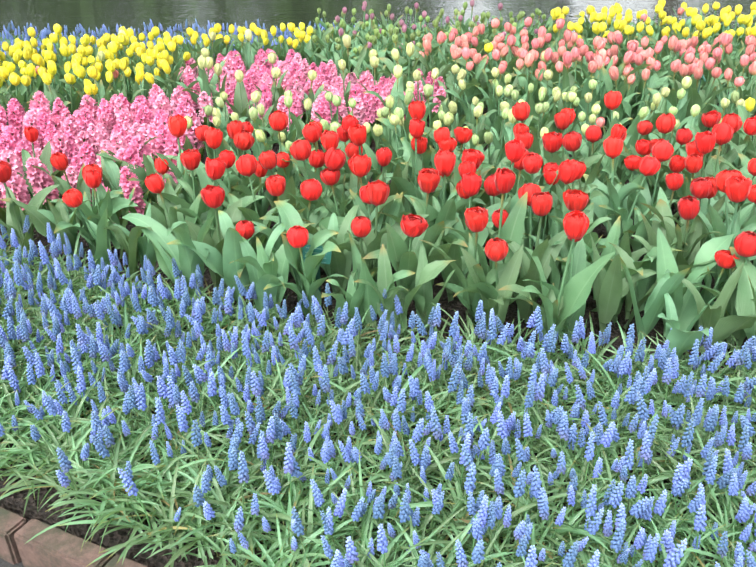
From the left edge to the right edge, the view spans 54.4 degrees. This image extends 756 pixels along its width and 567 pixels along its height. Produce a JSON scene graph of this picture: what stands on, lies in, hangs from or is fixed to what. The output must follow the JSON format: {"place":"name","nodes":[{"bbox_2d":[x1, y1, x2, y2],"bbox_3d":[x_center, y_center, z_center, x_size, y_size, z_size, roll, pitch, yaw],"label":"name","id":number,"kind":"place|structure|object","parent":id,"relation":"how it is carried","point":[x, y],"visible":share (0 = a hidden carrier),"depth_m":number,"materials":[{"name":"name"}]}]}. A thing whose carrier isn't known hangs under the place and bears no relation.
{"place":"outdoors","nodes":[
{"label":"outdoors","id":0,"kind":"place"},
{"bbox_2d":[0,558,23,566],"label":"asphalt path","id":1,"kind":"structure","parent":0,"point":[3,563],"depth_m":1.38,"materials":[{"name":"grey asphalt"}]},
{"bbox_2d":[0,0,755,41],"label":"pond water","id":2,"kind":"structure","parent":0,"point":[90,14],"depth_m":7.81,"materials":[{"name":"grey liquid"}]},
{"bbox_2d":[0,40,755,566],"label":"soil bed","id":3,"kind":"object","parent":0,"point":[14,504],"depth_m":1.66,"materials":[{"name":"brown soil"}]},
{"bbox_2d":[0,18,385,60],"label":"muscari bed","id":4,"kind":"object","parent":3,"relation":"on","point":[6,36],"visible":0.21,"depth_m":5.49,"materials":[{"name":"blue plant"}]},
{"bbox_2d":[0,29,451,232],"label":"pink hyacinths","id":5,"kind":"object","parent":3,"relation":"on","point":[120,126],"visible":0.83,"depth_m":3.32,"materials":[{"name":"pink plant"}]},
{"bbox_2d":[302,245,331,306],"bbox_3d":[-0.165,0.007,2.021,0.080,0.236,0.030,5,28,10],"label":"plant label","id":6,"kind":"object","parent":3,"relation":"on","point":[326,258],"visible":0.36,"depth_m":1.98,"materials":[{"name":"green plastic"}]},
{"bbox_2d":[0,103,754,566],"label":"soil clods","id":7,"kind":"object","parent":3,"relation":"on","point":[448,311],"depth_m":2.00,"materials":[{"name":"brown soil"}]},
{"bbox_2d":[0,0,755,125],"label":"yellow tulips","id":8,"kind":"object","parent":3,"relation":"on","point":[127,65],"visible":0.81,"depth_m":4.21,"materials":[{"name":"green plant"}]},
{"bbox_2d":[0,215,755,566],"bbox_3d":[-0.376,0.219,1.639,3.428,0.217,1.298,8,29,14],"label":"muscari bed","id":9,"kind":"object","parent":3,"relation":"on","point":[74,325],"visible":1,"depth_m":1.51,"materials":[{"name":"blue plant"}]},
{"bbox_2d":[0,90,755,370],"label":"red tulips","id":10,"kind":"object","parent":3,"relation":"on","point":[419,222],"visible":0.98,"depth_m":2.10,"materials":[{"name":"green plant"}]},
{"bbox_2d":[304,0,551,81],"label":"tulips","id":11,"kind":"object","parent":3,"relation":"on","point":[384,39],"visible":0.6,"depth_m":4.68,"materials":[{"name":"green plant"}]},
{"bbox_2d":[182,64,755,188],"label":"white tulips","id":12,"kind":"object","parent":3,"relation":"on","point":[498,121],"visible":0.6,"depth_m":3.08,"materials":[{"name":"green plant"}]},
{"bbox_2d":[405,17,755,132],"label":"pink tulips","id":13,"kind":"object","parent":3,"relation":"on","point":[633,79],"visible":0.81,"depth_m":3.71,"materials":[{"name":"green plant"}]},
{"bbox_2d":[698,74,705,92],"bbox_3d":[1.496,-0.874,3.434,0.030,0.236,0.080,9,29,17],"label":"plant label","id":14,"kind":"object","parent":3,"relation":"on","point":[700,82],"visible":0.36,"depth_m":3.40,"materials":[{"name":"green plant"}]},
{"label":"ground surface","id":15,"kind":"structure","parent":0,"visible":0},
{"bbox_2d":[0,507,146,566],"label":"brick kerb","id":16,"kind":"structure","parent":15,"relation":"on","point":[54,547],"depth_m":1.33,"materials":[{"name":"brown brick"}]}
]}

